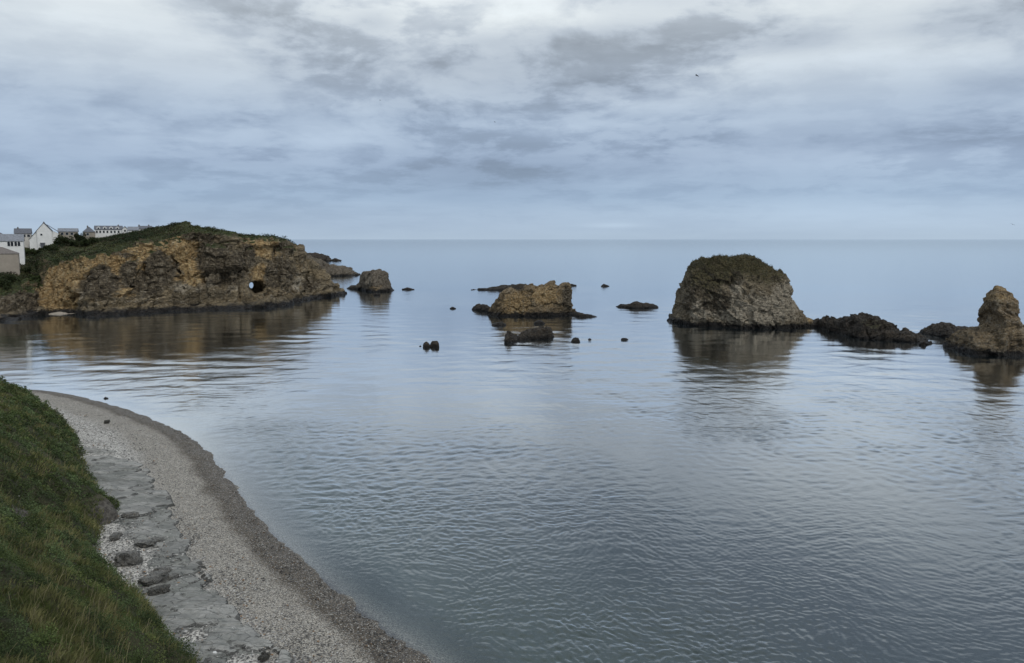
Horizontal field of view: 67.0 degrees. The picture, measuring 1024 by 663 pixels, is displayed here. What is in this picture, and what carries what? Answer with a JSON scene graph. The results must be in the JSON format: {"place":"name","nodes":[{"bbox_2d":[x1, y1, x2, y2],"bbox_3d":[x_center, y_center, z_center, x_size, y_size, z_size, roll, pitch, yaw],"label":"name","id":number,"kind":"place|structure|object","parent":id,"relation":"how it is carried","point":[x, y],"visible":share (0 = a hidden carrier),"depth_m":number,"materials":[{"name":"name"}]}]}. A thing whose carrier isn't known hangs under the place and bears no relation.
{"place":"outdoors","nodes":[
{"label":"outdoors","id":0,"kind":"place"},
{"bbox_2d":[49,312,73,313],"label":"cove beach","id":1,"kind":"structure","parent":0,"point":[61,313],"depth_m":291.98,"materials":[{"name":"beige sand"}]},
{"bbox_2d":[0,377,205,662],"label":"hillside","id":2,"kind":"structure","parent":0,"point":[110,513],"depth_m":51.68,"materials":[{"name":"green plant"}]},
{"bbox_2d":[0,376,200,662],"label":"bramble cover","id":3,"kind":"object","parent":2,"relation":"on","point":[5,510],"visible":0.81,"depth_m":54.22,"materials":[{"name":"green plant"}]},
{"bbox_2d":[0,221,345,320],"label":"headland","id":4,"kind":"structure","parent":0,"point":[183,275],"depth_m":309.43,"materials":[{"name":"brown stone"}]},
{"bbox_2d":[0,278,13,289],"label":"bush","id":5,"kind":"object","parent":4,"relation":"on","point":[4,283],"visible":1,"depth_m":285.14,"materials":[{"name":"green plant"}]},
{"bbox_2d":[0,247,19,273],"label":"house","id":6,"kind":"structure","parent":4,"relation":"on","point":[9,260],"depth_m":305.69,"materials":[{"name":"beige paint"}]},
{"bbox_2d":[0,274,21,282],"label":"bush","id":7,"kind":"object","parent":4,"relation":"on","point":[11,277],"visible":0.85,"depth_m":290.67,"materials":[{"name":"green plant"}]},
{"bbox_2d":[0,234,24,264],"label":"house","id":8,"kind":"structure","parent":4,"relation":"on","point":[14,242],"depth_m":327.74,"materials":[{"name":"paint"}]},
{"bbox_2d":[14,227,31,247],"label":"house","id":9,"kind":"structure","parent":4,"relation":"on","point":[27,232],"depth_m":390.51,"materials":[{"name":"stone"}]},
{"bbox_2d":[20,266,31,272],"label":"bush","id":10,"kind":"object","parent":4,"relation":"on","point":[25,269],"visible":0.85,"depth_m":314.47,"materials":[{"name":"green plant"}]},
{"bbox_2d":[25,248,36,254],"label":"bush","id":11,"kind":"object","parent":4,"relation":"on","point":[29,251],"visible":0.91,"depth_m":358.11,"materials":[{"name":"green plant"}]},
{"bbox_2d":[28,274,40,281],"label":"bush","id":12,"kind":"object","parent":4,"relation":"on","point":[36,277],"visible":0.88,"depth_m":305.95,"materials":[{"name":"green plant"}]},
{"bbox_2d":[29,222,58,249],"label":"house","id":13,"kind":"structure","parent":4,"relation":"on","point":[42,235],"depth_m":384.51,"materials":[{"name":"paint"}]},
{"bbox_2d":[45,245,58,251],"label":"bush","id":14,"kind":"object","parent":4,"relation":"on","point":[52,248],"visible":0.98,"depth_m":338.91,"materials":[{"name":"green plant"}]},
{"bbox_2d":[52,234,63,243],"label":"bush","id":15,"kind":"object","parent":4,"relation":"on","point":[56,241],"visible":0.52,"depth_m":368.72,"materials":[{"name":"green plant"}]},
{"bbox_2d":[58,236,73,243],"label":"bush","id":16,"kind":"object","parent":4,"relation":"on","point":[64,239],"visible":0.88,"depth_m":363.64,"materials":[{"name":"green plant"}]},
{"bbox_2d":[57,228,78,239],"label":"house","id":17,"kind":"structure","parent":4,"relation":"on","point":[66,232],"depth_m":397.13,"materials":[{"name":"stone"}]},
{"bbox_2d":[68,239,84,245],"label":"bush","id":18,"kind":"object","parent":4,"relation":"on","point":[73,242],"visible":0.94,"depth_m":355.64,"materials":[{"name":"green plant"}]},
{"bbox_2d":[74,232,85,238],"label":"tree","id":19,"kind":"object","parent":4,"relation":"on","point":[76,235],"visible":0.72,"depth_m":383.71,"materials":[{"name":"green plant"}]},
{"bbox_2d":[75,235,85,240],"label":"bush","id":20,"kind":"object","parent":4,"relation":"on","point":[80,237],"visible":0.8,"depth_m":378.69,"materials":[{"name":"green plant"}]},
{"bbox_2d":[79,237,94,245],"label":"bush","id":21,"kind":"object","parent":4,"relation":"on","point":[85,241],"visible":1,"depth_m":355.04,"materials":[{"name":"green plant"}]},
{"bbox_2d":[83,225,94,238],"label":"house","id":22,"kind":"structure","parent":4,"relation":"on","point":[89,231],"depth_m":391.25,"materials":[{"name":"stone"}]},
{"bbox_2d":[89,237,97,243],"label":"bush","id":23,"kind":"object","parent":4,"relation":"on","point":[92,239],"visible":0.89,"depth_m":359.44,"materials":[{"name":"green plant"}]},
{"bbox_2d":[94,224,122,237],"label":"house","id":24,"kind":"structure","parent":4,"relation":"on","point":[102,231],"depth_m":399.15,"materials":[{"name":"paint"}]},
{"bbox_2d":[121,226,127,232],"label":"house","id":25,"kind":"structure","parent":4,"relation":"on","point":[124,229],"depth_m":396.78,"materials":[{"name":"stone"}]},
{"bbox_2d":[127,227,138,231],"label":"house","id":26,"kind":"structure","parent":4,"relation":"on","point":[130,229],"depth_m":393.36,"materials":[{"name":"stone"}]},
{"bbox_2d":[138,224,151,230],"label":"house","id":27,"kind":"structure","parent":4,"relation":"on","point":[141,227],"depth_m":405.56,"materials":[{"name":"stone"}]},
{"bbox_2d":[0,221,296,294],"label":"heath scrub","id":28,"kind":"object","parent":4,"relation":"on","point":[122,238],"visible":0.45,"depth_m":326.45,"materials":[{"name":"green plant"}]},
{"bbox_2d":[28,389,479,662],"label":"beach","id":29,"kind":"structure","parent":0,"point":[390,618],"depth_m":67.14,"materials":[{"name":"grey gravel"}]},
{"bbox_2d":[109,532,121,540],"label":"boulder","id":30,"kind":"object","parent":29,"relation":"on","point":[115,536],"visible":1,"depth_m":68.96,"materials":[{"name":"grey stone"}]},
{"bbox_2d":[113,549,142,566],"bbox_3d":[-31.725,18.686,63.977,2.289,0.966,1.509,-5,9,-17],"label":"boulder","id":31,"kind":"object","parent":29,"relation":"on","point":[134,558],"visible":0.98,"depth_m":63.49,"materials":[{"name":"grey stone"}]},
{"bbox_2d":[119,553,129,560],"bbox_3d":[-31.776,18.464,63.468,0.972,0.542,0.601,0,6,-17],"label":"boulder","id":32,"kind":"object","parent":31,"relation":"on","point":[123,556],"visible":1,"depth_m":63.24,"materials":[{"name":"grey stone"}]},
{"bbox_2d":[137,570,168,585],"bbox_3d":[-27.937,19.263,60.311,2.372,0.798,1.363,-7,14,-28],"label":"boulder","id":33,"kind":"object","parent":29,"relation":"on","point":[157,577],"visible":1,"depth_m":59.96,"materials":[{"name":"grey stone"}]},
{"bbox_2d":[80,447,293,662],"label":"rock shelf","id":34,"kind":"object","parent":29,"relation":"on","point":[196,606],"visible":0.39,"depth_m":61.91,"materials":[{"name":"grey stone"}]},
{"bbox_2d":[121,511,138,518],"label":"boulder","id":35,"kind":"object","parent":34,"relation":"on","point":[127,515],"visible":1,"depth_m":74.40,"materials":[{"name":"grey stone"}]},
{"bbox_2d":[134,539,156,546],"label":"boulder","id":36,"kind":"object","parent":34,"relation":"on","point":[145,542],"visible":1,"depth_m":67.62,"materials":[{"name":"grey stone"}]},
{"bbox_2d":[150,536,163,541],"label":"boulder","id":37,"kind":"object","parent":34,"relation":"on","point":[158,539],"visible":0.77,"depth_m":68.82,"materials":[{"name":"grey stone"}]},
{"bbox_2d":[147,584,170,595],"bbox_3d":[-26.590,19.533,58.221,1.085,0.716,1.701,5,4,44],"label":"boulder","id":38,"kind":"object","parent":34,"relation":"on","point":[159,589],"visible":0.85,"depth_m":57.99,"materials":[{"name":"grey stone"}]},
{"bbox_2d":[150,566,171,572],"bbox_3d":[-28.300,19.239,62.419,1.612,0.392,1.022,1,2,-12],"label":"boulder","id":39,"kind":"object","parent":34,"relation":"on","point":[166,569],"visible":0.69,"depth_m":62.30,"materials":[{"name":"grey stone"}]},
{"bbox_2d":[167,572,178,580],"bbox_3d":[-26.937,19.413,61.364,0.688,0.358,1.118,-2,8,22],"label":"boulder","id":40,"kind":"object","parent":34,"relation":"on","point":[174,575],"visible":0.99,"depth_m":61.16,"materials":[{"name":"grey stone"}]},
{"bbox_2d":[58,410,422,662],"bbox_3d":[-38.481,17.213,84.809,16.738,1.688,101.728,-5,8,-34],"label":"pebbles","id":41,"kind":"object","parent":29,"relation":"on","point":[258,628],"visible":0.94,"depth_m":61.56,"materials":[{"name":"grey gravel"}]},
{"bbox_2d":[257,655,265,661],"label":"boulder","id":42,"kind":"object","parent":29,"relation":"on","point":[261,658],"visible":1,"depth_m":49.49,"materials":[{"name":"black stone"}]},
{"bbox_2d":[263,652,270,659],"bbox_3d":[-15.813,20.918,49.840,0.402,0.358,0.604,7,11,38],"label":"boulder","id":43,"kind":"object","parent":29,"relation":"on","point":[267,654],"visible":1,"depth_m":49.82,"materials":[{"name":"grey stone"}]},
{"bbox_2d":[0,239,1023,662],"bbox_3d":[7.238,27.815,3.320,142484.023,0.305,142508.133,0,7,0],"label":"sea","id":44,"kind":"structure","parent":0,"point":[656,487],"depth_m":109.42,"materials":[{"name":"blue liquid"}]},
{"bbox_2d":[307,252,331,260],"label":"rocky islet","id":45,"kind":"object","parent":44,"relation":"in","point":[323,257],"visible":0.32,"depth_m":1001.04,"materials":[{"name":"stone"}]},
{"bbox_2d":[307,254,360,275],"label":"rocky islet","id":46,"kind":"object","parent":44,"relation":"in","point":[334,270],"visible":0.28,"depth_m":598.45,"materials":[{"name":"grey stone"}]},
{"bbox_2d":[355,269,393,291],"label":"sea stack","id":47,"kind":"object","parent":44,"relation":"in","point":[377,280],"visible":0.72,"depth_m":417.67,"materials":[{"name":"grey stone"}]},
{"bbox_2d":[423,341,429,347],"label":"sea rock","id":48,"kind":"object","parent":44,"relation":"in","point":[426,344],"visible":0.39,"depth_m":201.22,"materials":[{"name":"grey stone"}]},
{"bbox_2d":[430,341,438,347],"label":"sea rock","id":49,"kind":"object","parent":44,"relation":"in","point":[434,344],"visible":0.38,"depth_m":201.66,"materials":[{"name":"grey stone"}]},
{"bbox_2d":[472,303,489,311],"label":"sea rock","id":50,"kind":"object","parent":44,"relation":"in","point":[482,307],"visible":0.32,"depth_m":303.98,"materials":[{"name":"grey stone"}]},
{"bbox_2d":[471,283,525,289],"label":"sea rock","id":51,"kind":"object","parent":44,"relation":"in","point":[514,286],"visible":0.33,"depth_m":427.76,"materials":[{"name":"grey stone"}]},
{"bbox_2d":[492,321,505,325],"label":"sea rock","id":52,"kind":"object","parent":44,"relation":"in","point":[501,323],"visible":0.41,"depth_m":251.75,"materials":[{"name":"grey stone"}]},
{"bbox_2d":[504,326,553,342],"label":"sea rock","id":53,"kind":"object","parent":44,"relation":"in","point":[542,332],"visible":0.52,"depth_m":217.51,"materials":[{"name":"grey stone"}]},
{"bbox_2d":[487,280,576,316],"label":"sea stack","id":54,"kind":"object","parent":44,"relation":"in","point":[550,298],"visible":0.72,"depth_m":283.90,"materials":[{"name":"brown stone"}]},
{"bbox_2d":[534,320,544,323],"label":"sea rock","id":55,"kind":"object","parent":44,"relation":"in","point":[538,322],"visible":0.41,"depth_m":257.42,"materials":[{"name":"grey stone"}]},
{"bbox_2d":[571,337,579,342],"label":"sea rock","id":56,"kind":"object","parent":44,"relation":"in","point":[576,340],"visible":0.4,"depth_m":211.36,"materials":[{"name":"grey stone"}]},
{"bbox_2d":[572,312,596,316],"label":"sea rock","id":57,"kind":"object","parent":44,"relation":"in","point":[578,314],"visible":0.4,"depth_m":280.68,"materials":[{"name":"grey stone"}]},
{"bbox_2d":[616,301,657,308],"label":"sea rock","id":58,"kind":"object","parent":44,"relation":"in","point":[637,305],"visible":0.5,"depth_m":316.03,"materials":[{"name":"grey stone"}]},
{"bbox_2d":[667,255,815,328],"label":"sea stack","id":59,"kind":"object","parent":44,"relation":"in","point":[761,298],"visible":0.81,"depth_m":247.72,"materials":[{"name":"grey stone"}]},
{"bbox_2d":[687,253,780,271],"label":"clifftop scrub","id":60,"kind":"object","parent":59,"relation":"on","point":[735,262],"visible":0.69,"depth_m":253.08,"materials":[{"name":"green plant"}]},
{"bbox_2d":[811,318,818,326],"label":"sea rock","id":61,"kind":"object","parent":44,"relation":"in","point":[815,322],"visible":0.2,"depth_m":248.23,"materials":[{"name":"grey stone"}]},
{"bbox_2d":[817,312,933,345],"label":"sea rock","id":62,"kind":"object","parent":44,"relation":"in","point":[861,325],"visible":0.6,"depth_m":219.67,"materials":[{"name":"grey stone"}]},
{"bbox_2d":[919,322,967,337],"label":"sea rock","id":63,"kind":"object","parent":44,"relation":"in","point":[943,329],"visible":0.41,"depth_m":226.43,"materials":[{"name":"grey stone"}]},
{"bbox_2d":[942,285,1023,355],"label":"sea stack","id":64,"kind":"object","parent":44,"relation":"in","point":[998,330],"visible":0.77,"depth_m":190.06,"materials":[{"name":"brown stone"}]},
{"bbox_2d":[0,0,1023,238],"label":"sky","id":65,"kind":"structure","parent":0,"point":[292,119],"materials":[{"name":"grey"}]}
]}

